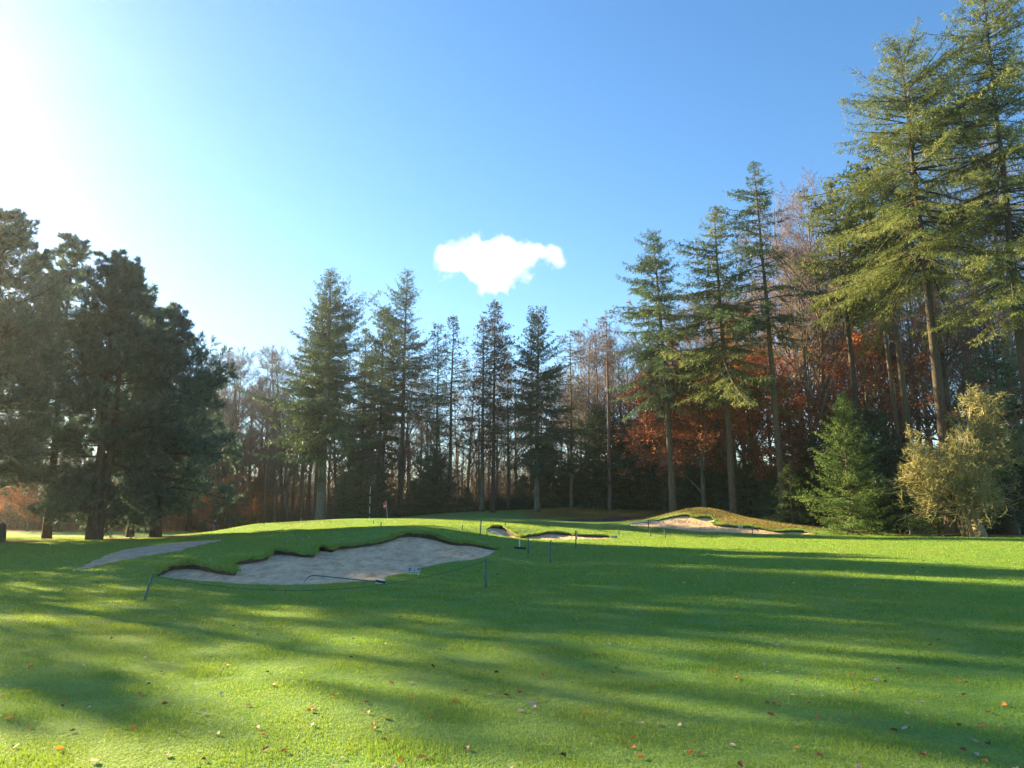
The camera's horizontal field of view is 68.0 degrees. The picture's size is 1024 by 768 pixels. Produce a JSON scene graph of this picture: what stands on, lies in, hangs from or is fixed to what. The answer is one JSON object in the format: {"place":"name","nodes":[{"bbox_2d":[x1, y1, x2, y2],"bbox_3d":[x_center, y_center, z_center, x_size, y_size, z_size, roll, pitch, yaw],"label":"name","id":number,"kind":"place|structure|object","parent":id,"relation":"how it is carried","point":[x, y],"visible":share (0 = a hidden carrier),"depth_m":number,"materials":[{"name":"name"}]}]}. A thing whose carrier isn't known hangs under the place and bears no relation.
{"place":"outdoors","nodes":[
{"label":"outdoors","id":0,"kind":"place"},
{"bbox_2d":[76,540,220,569],"bbox_3d":[-13.798,6.563,30.115,3.403,0.294,19.050,3,-10,-16],"label":"bunker","id":1,"kind":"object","parent":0,"point":[131,553],"depth_m":26.82},
{"bbox_2d":[0,508,1023,767],"bbox_3d":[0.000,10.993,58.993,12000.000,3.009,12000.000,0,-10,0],"label":"ground","id":2,"kind":"structure","parent":0,"point":[518,516],"depth_m":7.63,"materials":[{"name":"green plant"}]},
{"bbox_2d":[0,286,42,484],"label":"douglas fir","id":3,"kind":"object","parent":2,"relation":"on","point":[12,459],"visible":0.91,"depth_m":42.80,"materials":[{"name":"green plant"}]},
{"bbox_2d":[0,460,48,530],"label":"copper beech","id":4,"kind":"object","parent":2,"relation":"on","point":[20,503],"visible":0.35,"depth_m":77.55,"materials":[{"name":"orange plant"}]},
{"bbox_2d":[0,498,87,530],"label":"thicket","id":5,"kind":"object","parent":2,"relation":"on","point":[40,523],"visible":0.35,"depth_m":84.14,"materials":[{"name":"brown plant"}]},
{"bbox_2d":[0,207,94,489],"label":"scots pine","id":6,"kind":"object","parent":2,"relation":"on","point":[24,329],"visible":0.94,"depth_m":47.88,"materials":[{"name":"green plant"}]},
{"bbox_2d":[0,231,96,538],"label":"scots pine","id":7,"kind":"object","parent":2,"relation":"on","point":[76,257],"visible":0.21,"depth_m":55.46,"materials":[{"name":"green plant"}]},
{"bbox_2d":[8,247,202,539],"bbox_3d":[-27.617,0.785,52.429,10.476,21.432,10.845,0,-10,0],"label":"scots pine","id":8,"kind":"object","parent":2,"relation":"on","point":[122,291],"visible":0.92,"depth_m":51.80,"materials":[{"name":"green plant"}]},
{"bbox_2d":[89,303,203,536],"bbox_3d":[-29.256,2.364,60.378,8.694,19.905,8.427,7,-12,-36],"label":"scots pine","id":9,"kind":"object","parent":2,"relation":"on","point":[128,530],"visible":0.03,"depth_m":59.84,"materials":[{"name":"green plant"}]},
{"bbox_2d":[108,300,246,536],"bbox_3d":[-24.976,2.556,56.784,10.240,17.996,11.091,0,-10,0],"label":"scots pine","id":10,"kind":"object","parent":2,"relation":"on","point":[197,387],"visible":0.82,"depth_m":55.32,"materials":[{"name":"green plant"}]},
{"bbox_2d":[164,406,231,531],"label":"scots pine","id":11,"kind":"object","parent":2,"relation":"on","point":[219,472],"visible":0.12,"depth_m":90.64,"materials":[{"name":"green plant"}]},
{"bbox_2d":[162,503,250,531],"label":"thicket","id":12,"kind":"object","parent":2,"relation":"on","point":[195,521],"visible":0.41,"depth_m":91.15,"materials":[{"name":"brown plant"}]},
{"bbox_2d":[199,481,246,531],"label":"scots pine","id":13,"kind":"object","parent":2,"relation":"on","point":[216,513],"visible":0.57,"depth_m":89.15,"materials":[{"name":"green plant"}]},
{"bbox_2d":[192,465,258,528],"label":"copper beech","id":14,"kind":"object","parent":2,"relation":"on","point":[237,501],"visible":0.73,"depth_m":88.68,"materials":[{"name":"brown plant"}]},
{"bbox_2d":[210,345,268,470],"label":"bare tree","id":15,"kind":"object","parent":2,"relation":"on","point":[234,413],"visible":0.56,"depth_m":98.88,"materials":[{"name":"brown plant"}]},
{"bbox_2d":[214,350,272,525],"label":"bare tree","id":16,"kind":"object","parent":2,"relation":"on","point":[242,372],"visible":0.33,"depth_m":102.59,"materials":[{"name":"brown plant"}]},
{"bbox_2d":[226,422,262,524],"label":"bare tree","id":17,"kind":"object","parent":2,"relation":"on","point":[243,461],"visible":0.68,"depth_m":93.71,"materials":[{"name":"brown plant"}]},
{"bbox_2d":[222,360,298,518],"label":"bare tree","id":18,"kind":"object","parent":2,"relation":"on","point":[263,402],"visible":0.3,"depth_m":104.82,"materials":[{"name":"brown plant"}]},
{"bbox_2d":[238,459,293,515],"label":"copper beech","id":19,"kind":"object","parent":2,"relation":"on","point":[262,477],"visible":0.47,"depth_m":95.12,"materials":[{"name":"brown plant"}]},
{"bbox_2d":[247,403,287,522],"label":"bare tree","id":20,"kind":"object","parent":2,"relation":"on","point":[260,471],"visible":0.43,"depth_m":96.77,"materials":[{"name":"brown plant"}]},
{"bbox_2d":[245,347,303,519],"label":"bare tree","id":21,"kind":"object","parent":2,"relation":"on","point":[279,425],"visible":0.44,"depth_m":101.32,"materials":[{"name":"brown plant"}]},
{"bbox_2d":[235,388,314,522],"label":"bare tree","id":22,"kind":"object","parent":2,"relation":"on","point":[266,474],"visible":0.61,"depth_m":93.02,"materials":[{"name":"brown plant"}]},
{"bbox_2d":[246,337,309,520],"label":"bare tree","id":23,"kind":"object","parent":2,"relation":"on","point":[293,495],"visible":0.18,"depth_m":104.45,"materials":[{"name":"brown plant"}]},
{"bbox_2d":[259,399,300,521],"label":"bare tree","id":24,"kind":"object","parent":2,"relation":"on","point":[284,485],"visible":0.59,"depth_m":92.11,"materials":[{"name":"brown plant"}]},
{"bbox_2d":[262,422,300,522],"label":"bare tree","id":25,"kind":"object","parent":2,"relation":"on","point":[275,488],"visible":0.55,"depth_m":92.30,"materials":[{"name":"brown plant"}]},
{"bbox_2d":[238,502,328,525],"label":"thicket","id":26,"kind":"object","parent":2,"relation":"on","point":[269,519],"visible":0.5,"depth_m":92.97,"materials":[{"name":"brown plant"}]},
{"bbox_2d":[277,425,314,520],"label":"bare tree","id":27,"kind":"object","parent":2,"relation":"on","point":[304,475],"visible":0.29,"depth_m":93.98,"materials":[{"name":"brown plant"}]},
{"bbox_2d":[238,266,381,519],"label":"douglas fir","id":28,"kind":"object","parent":2,"relation":"on","point":[329,429],"visible":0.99,"depth_m":80.28,"materials":[{"name":"green plant"}]},
{"bbox_2d":[275,299,359,519],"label":"douglas fir","id":29,"kind":"object","parent":2,"relation":"on","point":[298,385],"visible":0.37,"depth_m":82.91,"materials":[{"name":"green plant"}]},
{"bbox_2d":[155,533,497,575],"bbox_3d":[-4.942,5.381,24.460,6.574,0.896,15.116,-2,-10,13],"label":"soil face","id":30,"kind":"object","parent":2,"relation":"on","point":[248,561],"visible":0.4,"depth_m":24.36},
{"bbox_2d":[160,537,495,584],"bbox_3d":[-4.942,5.465,24.446,6.514,0.734,15.057,-2,-10,13],"label":"sand bunker","id":31,"kind":"object","parent":2,"relation":"in","point":[390,558],"visible":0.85,"depth_m":22.60},
{"bbox_2d":[326,469,375,518],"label":"understory spruce","id":32,"kind":"object","parent":2,"relation":"on","point":[342,491],"visible":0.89,"depth_m":86.31,"materials":[{"name":"green plant"}]},
{"bbox_2d":[327,457,389,518],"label":"understory spruce","id":33,"kind":"object","parent":2,"relation":"on","point":[361,485],"visible":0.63,"depth_m":88.92,"materials":[{"name":"green plant"}]},
{"bbox_2d":[330,327,392,517],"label":"norway spruce","id":34,"kind":"object","parent":2,"relation":"on","point":[355,429],"visible":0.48,"depth_m":97.46,"materials":[{"name":"green plant"}]},
{"bbox_2d":[361,425,396,517],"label":"bare tree","id":35,"kind":"object","parent":2,"relation":"on","point":[381,447],"visible":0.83,"depth_m":93.73,"materials":[{"name":"brown plant"}]},
{"bbox_2d":[334,303,426,500],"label":"norway spruce","id":36,"kind":"object","parent":2,"relation":"on","point":[393,419],"visible":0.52,"depth_m":96.64,"materials":[{"name":"green plant"}]},
{"bbox_2d":[369,468,397,517],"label":"understory spruce","id":37,"kind":"object","parent":2,"relation":"on","point":[389,502],"visible":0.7,"depth_m":91.72,"materials":[{"name":"green plant"}]},
{"bbox_2d":[348,269,458,517],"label":"norway spruce","id":38,"kind":"object","parent":2,"relation":"on","point":[406,367],"visible":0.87,"depth_m":93.88,"materials":[{"name":"green plant"}]},
{"bbox_2d":[389,321,477,494],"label":"larch","id":39,"kind":"object","parent":2,"relation":"on","point":[433,391],"visible":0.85,"depth_m":90.44,"materials":[{"name":"green plant"}]},
{"bbox_2d":[398,445,473,516],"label":"understory spruce","id":40,"kind":"object","parent":2,"relation":"on","point":[440,488],"visible":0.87,"depth_m":87.29,"materials":[{"name":"green plant"}]},
{"bbox_2d":[394,493,478,516],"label":"rhododendron","id":41,"kind":"object","parent":2,"relation":"on","point":[465,502],"visible":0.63,"depth_m":87.40,"materials":[{"name":"green plant"}]},
{"bbox_2d":[326,444,566,517],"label":"thicket","id":42,"kind":"object","parent":2,"relation":"on","point":[458,492],"visible":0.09,"depth_m":104.69,"materials":[{"name":"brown plant"}]},
{"bbox_2d":[428,315,487,512],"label":"larch","id":43,"kind":"object","parent":2,"relation":"on","point":[449,431],"visible":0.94,"depth_m":88.86,"materials":[{"name":"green plant"}]},
{"bbox_2d":[445,433,479,496],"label":"bare tree","id":44,"kind":"object","parent":2,"relation":"on","point":[463,466],"visible":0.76,"depth_m":97.43,"materials":[{"name":"brown plant"}]},
{"bbox_2d":[434,356,498,497],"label":"bare tree","id":45,"kind":"object","parent":2,"relation":"on","point":[462,365],"visible":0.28,"depth_m":111.91,"materials":[{"name":"brown plant"}]},
{"bbox_2d":[451,315,504,511],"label":"larch","id":46,"kind":"object","parent":2,"relation":"on","point":[482,484],"visible":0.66,"depth_m":88.55,"materials":[{"name":"green plant"}]},
{"bbox_2d":[461,299,531,512],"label":"larch","id":47,"kind":"object","parent":2,"relation":"on","point":[505,414],"visible":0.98,"depth_m":86.63,"materials":[{"name":"green plant"}]},
{"bbox_2d":[0,441,998,528],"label":"wood","id":48,"kind":"object","parent":2,"relation":"on","point":[245,500],"visible":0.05,"depth_m":111.48,"materials":[{"name":"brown plant"}]},
{"bbox_2d":[478,352,523,509],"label":"larch","id":49,"kind":"object","parent":2,"relation":"on","point":[508,466],"visible":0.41,"depth_m":90.98,"materials":[{"name":"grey plant"}]},
{"bbox_2d":[485,360,566,490],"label":"bare tree","id":50,"kind":"object","parent":2,"relation":"on","point":[515,436],"visible":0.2,"depth_m":99.88,"materials":[{"name":"brown plant"}]},
{"bbox_2d":[475,494,590,510],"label":"rhododendron","id":51,"kind":"object","parent":2,"relation":"on","point":[501,504],"visible":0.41,"depth_m":90.87,"materials":[{"name":"green plant"}]},
{"bbox_2d":[501,305,588,512],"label":"norway spruce","id":52,"kind":"object","parent":2,"relation":"on","point":[538,475],"visible":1,"depth_m":84.00,"materials":[{"name":"green plant"}]},
{"bbox_2d":[487,528,607,539],"bbox_3d":[2.526,9.281,46.587,8.168,0.777,5.665,0,-10,0],"label":"sand bunker","id":53,"kind":"object","parent":2,"relation":"in","point":[545,536],"visible":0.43,"depth_m":47.60},
{"bbox_2d":[515,440,590,508],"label":"understory spruce","id":54,"kind":"object","parent":2,"relation":"on","point":[547,495],"visible":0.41,"depth_m":88.76,"materials":[{"name":"green plant"}]},
{"bbox_2d":[540,330,599,507],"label":"larch","id":55,"kind":"object","parent":2,"relation":"on","point":[571,502],"visible":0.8,"depth_m":87.72,"materials":[{"name":"grey plant"}]},
{"bbox_2d":[547,458,592,507],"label":"understory spruce","id":56,"kind":"object","parent":2,"relation":"on","point":[575,487],"visible":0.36,"depth_m":88.57,"materials":[{"name":"green plant"}]},
{"bbox_2d":[546,328,613,468],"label":"bare tree","id":57,"kind":"object","parent":2,"relation":"on","point":[583,344],"visible":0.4,"depth_m":94.25,"materials":[{"name":"brown plant"}]},
{"bbox_2d":[543,325,618,440],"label":"bare tree","id":58,"kind":"object","parent":2,"relation":"on","point":[616,337],"visible":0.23,"depth_m":102.07,"materials":[{"name":"brown plant"}]},
{"bbox_2d":[560,319,623,492],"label":"bare tree","id":59,"kind":"object","parent":2,"relation":"on","point":[583,417],"visible":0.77,"depth_m":91.01,"materials":[{"name":"brown plant"}]},
{"bbox_2d":[549,401,662,510],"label":"understory spruce","id":60,"kind":"object","parent":2,"relation":"on","point":[585,460],"visible":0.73,"depth_m":87.66,"materials":[{"name":"green plant"}]},
{"bbox_2d":[589,310,624,510],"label":"larch","id":61,"kind":"object","parent":2,"relation":"on","point":[609,500],"visible":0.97,"depth_m":86.89,"materials":[{"name":"brown plant"}]},
{"bbox_2d":[581,326,632,451],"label":"bare tree","id":62,"kind":"object","parent":2,"relation":"on","point":[602,388],"visible":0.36,"depth_m":94.56,"materials":[{"name":"brown plant"}]},
{"bbox_2d":[573,419,655,509],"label":"understory spruce","id":63,"kind":"object","parent":2,"relation":"on","point":[616,494],"visible":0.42,"depth_m":87.87,"materials":[{"name":"green plant"}]},
{"bbox_2d":[583,340,656,492],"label":"bare tree","id":64,"kind":"object","parent":2,"relation":"on","point":[626,413],"visible":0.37,"depth_m":91.87,"materials":[{"name":"brown plant"}]},
{"bbox_2d":[586,365,697,509],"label":"copper beech","id":65,"kind":"object","parent":2,"relation":"on","point":[662,471],"visible":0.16,"depth_m":86.52,"materials":[{"name":"brown plant"}]},
{"bbox_2d":[625,439,668,509],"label":"understory spruce","id":66,"kind":"object","parent":2,"relation":"on","point":[652,487],"visible":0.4,"depth_m":87.01,"materials":[{"name":"green plant"}]},
{"bbox_2d":[606,230,731,512],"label":"douglas fir","id":67,"kind":"object","parent":2,"relation":"on","point":[658,299],"visible":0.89,"depth_m":71.09,"materials":[{"name":"green plant"}]},
{"bbox_2d":[660,457,712,512],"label":"understory spruce","id":68,"kind":"object","parent":2,"relation":"on","point":[685,495],"visible":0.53,"depth_m":73.84,"materials":[{"name":"green plant"}]},
{"bbox_2d":[616,337,767,507],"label":"copper beech","id":69,"kind":"object","parent":2,"relation":"on","point":[682,427],"visible":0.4,"depth_m":72.30,"materials":[{"name":"brown plant"}]},
{"bbox_2d":[684,447,747,516],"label":"understory spruce","id":70,"kind":"object","parent":2,"relation":"on","point":[716,481],"visible":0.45,"depth_m":72.17,"materials":[{"name":"green plant"}]},
{"bbox_2d":[640,204,799,513],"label":"douglas fir","id":71,"kind":"object","parent":2,"relation":"on","point":[731,388],"visible":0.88,"depth_m":67.40,"materials":[{"name":"green plant"}]},
{"bbox_2d":[631,516,809,533],"bbox_3d":[15.497,10.738,57.835,14.254,1.278,5.304,-9,-13,42],"label":"sand bunker","id":72,"kind":"object","parent":2,"relation":"in","point":[692,524],"visible":0.84,"depth_m":59.06},
{"bbox_2d":[611,291,837,509],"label":"copper beech","id":73,"kind":"object","parent":2,"relation":"on","point":[634,435],"visible":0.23,"depth_m":77.70,"materials":[{"name":"red plant"}]},
{"bbox_2d":[699,441,769,517],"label":"understory spruce","id":74,"kind":"object","parent":2,"relation":"on","point":[744,497],"visible":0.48,"depth_m":70.22,"materials":[{"name":"green plant"}]},
{"bbox_2d":[689,161,829,522],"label":"douglas fir","id":75,"kind":"object","parent":2,"relation":"on","point":[750,251],"visible":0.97,"depth_m":65.52,"materials":[{"name":"green plant"}]},
{"bbox_2d":[672,330,858,505],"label":"copper beech","id":76,"kind":"object","parent":2,"relation":"on","point":[771,450],"visible":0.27,"depth_m":70.78,"materials":[{"name":"red plant"}]},
{"bbox_2d":[747,470,800,524],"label":"understory spruce","id":77,"kind":"object","parent":2,"relation":"on","point":[767,502],"visible":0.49,"depth_m":67.17,"materials":[{"name":"green plant"}]},
{"bbox_2d":[755,462,813,523],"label":"young spruce","id":78,"kind":"object","parent":2,"relation":"on","point":[791,514],"visible":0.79,"depth_m":61.88,"materials":[{"name":"green plant"}]},
{"bbox_2d":[716,360,875,510],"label":"copper beech","id":79,"kind":"object","parent":2,"relation":"on","point":[783,420],"visible":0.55,"depth_m":69.37,"materials":[{"name":"brown plant"}]},
{"bbox_2d":[753,429,855,527],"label":"understory spruce","id":80,"kind":"object","parent":2,"relation":"on","point":[816,442],"visible":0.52,"depth_m":65.29,"materials":[{"name":"green plant"}]},
{"bbox_2d":[715,166,909,436],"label":"bare beech","id":81,"kind":"object","parent":2,"relation":"on","point":[819,329],"visible":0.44,"depth_m":75.18,"materials":[{"name":"brown plant"}]},
{"bbox_2d":[750,238,882,523],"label":"bare tree","id":82,"kind":"object","parent":2,"relation":"on","point":[805,362],"visible":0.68,"depth_m":70.84,"materials":[{"name":"brown plant"}]},
{"bbox_2d":[723,216,915,424],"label":"bare beech","id":83,"kind":"object","parent":2,"relation":"on","point":[793,332],"visible":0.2,"depth_m":78.44,"materials":[{"name":"brown plant"}]},
{"bbox_2d":[794,390,897,533],"bbox_3d":[24.710,6.264,56.151,6.827,11.649,8.378,-9,-13,44],"label":"young spruce","id":84,"kind":"object","parent":2,"relation":"on","point":[850,508],"visible":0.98,"depth_m":55.83,"materials":[{"name":"green plant"}]},
{"bbox_2d":[768,312,945,472],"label":"copper beech","id":85,"kind":"object","parent":2,"relation":"on","point":[841,368],"visible":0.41,"depth_m":70.15,"materials":[{"name":"red plant"}]},
{"bbox_2d":[790,178,925,528],"bbox_3d":[29.835,-2.873,65.037,10.507,31.066,11.521,-7,-12,37],"label":"douglas fir","id":86,"kind":"object","parent":2,"relation":"on","point":[856,313],"visible":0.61,"depth_m":64.95,"materials":[{"name":"green plant"}]},
{"bbox_2d":[827,159,921,532],"bbox_3d":[30.799,-3.150,62.924,8.158,31.016,8.825,-7,-12,34],"label":"douglas fir","id":87,"kind":"object","parent":2,"relation":"on","point":[893,402],"visible":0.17,"depth_m":62.55,"materials":[{"name":"green plant"}]},
{"bbox_2d":[812,127,938,533],"bbox_3d":[30.309,-4.826,61.719,9.726,33.934,8.814,-6,-11,32],"label":"douglas fir","id":88,"kind":"object","parent":2,"relation":"on","point":[904,397],"visible":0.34,"depth_m":61.52,"materials":[{"name":"green plant"}]},
{"bbox_2d":[821,405,943,532],"bbox_3d":[29.704,7.556,60.675,8.709,12.520,11.114,1,-10,-8],"label":"understory spruce","id":89,"kind":"object","parent":2,"relation":"on","point":[887,466],"visible":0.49,"depth_m":60.72,"materials":[{"name":"green plant"}]},
{"bbox_2d":[807,278,966,479],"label":"bare tree","id":90,"kind":"object","parent":2,"relation":"on","point":[912,406],"visible":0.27,"depth_m":70.33,"materials":[{"name":"brown plant"}]},
{"bbox_2d":[838,277,945,462],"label":"bare tree","id":91,"kind":"object","parent":2,"relation":"on","point":[895,381],"visible":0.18,"depth_m":71.72,"materials":[{"name":"brown plant"}]},
{"bbox_2d":[833,254,983,530],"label":"bare tree","id":92,"kind":"object","parent":2,"relation":"on","point":[929,440],"visible":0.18,"depth_m":71.66,"materials":[{"name":"brown plant"}]},
{"bbox_2d":[795,0,1023,536],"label":"douglas fir","id":93,"kind":"object","parent":2,"relation":"on","point":[899,215],"visible":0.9,"depth_m":54.49,"materials":[{"name":"green plant"}]},
{"bbox_2d":[875,445,965,536],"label":"young spruce","id":94,"kind":"object","parent":2,"relation":"on","point":[935,527],"visible":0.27,"depth_m":52.98,"materials":[{"name":"green plant"}]},
{"bbox_2d":[876,228,1000,531],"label":"bare tree","id":95,"kind":"object","parent":2,"relation":"on","point":[948,393],"visible":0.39,"depth_m":68.89,"materials":[{"name":"brown plant"}]},
{"bbox_2d":[867,0,1023,468],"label":"douglas fir","id":96,"kind":"object","parent":2,"relation":"on","point":[1014,298],"visible":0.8,"depth_m":52.22,"materials":[{"name":"green plant"}]},
{"bbox_2d":[870,126,1023,513],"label":"bare beech","id":97,"kind":"object","parent":2,"relation":"on","point":[1013,422],"visible":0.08,"depth_m":64.29,"materials":[{"name":"brown plant"}]},
{"bbox_2d":[882,382,1023,536],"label":"hawthorn","id":98,"kind":"object","parent":2,"relation":"on","point":[966,458],"visible":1,"depth_m":49.73,"materials":[{"name":"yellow plant"}]},
{"bbox_2d":[896,263,1023,531],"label":"bare tree","id":99,"kind":"object","parent":2,"relation":"on","point":[962,369],"visible":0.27,"depth_m":70.26,"materials":[{"name":"brown plant"}]},
{"bbox_2d":[917,264,1023,471],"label":"bare tree","id":100,"kind":"object","parent":2,"relation":"on","point":[987,350],"visible":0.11,"depth_m":70.91,"materials":[{"name":"brown plant"}]},
{"bbox_2d":[949,332,1023,534],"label":"norway spruce","id":101,"kind":"object","parent":2,"relation":"on","point":[1012,527],"visible":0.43,"depth_m":55.63,"materials":[{"name":"green plant"}]},
{"bbox_2d":[963,460,1023,534],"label":"understory spruce","id":102,"kind":"object","parent":2,"relation":"on","point":[996,527],"visible":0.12,"depth_m":57.77,"materials":[{"name":"green plant"}]},
{"bbox_2d":[0,0,1023,491],"label":"sky","id":103,"kind":"structure","parent":0,"point":[516,153],"materials":[{"name":"blue"}]},
{"bbox_2d":[521,507,836,530],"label":"rough grass","id":104,"kind":"structure","parent":0,"point":[602,511],"depth_m":77.42,"materials":[{"name":"green plant"}]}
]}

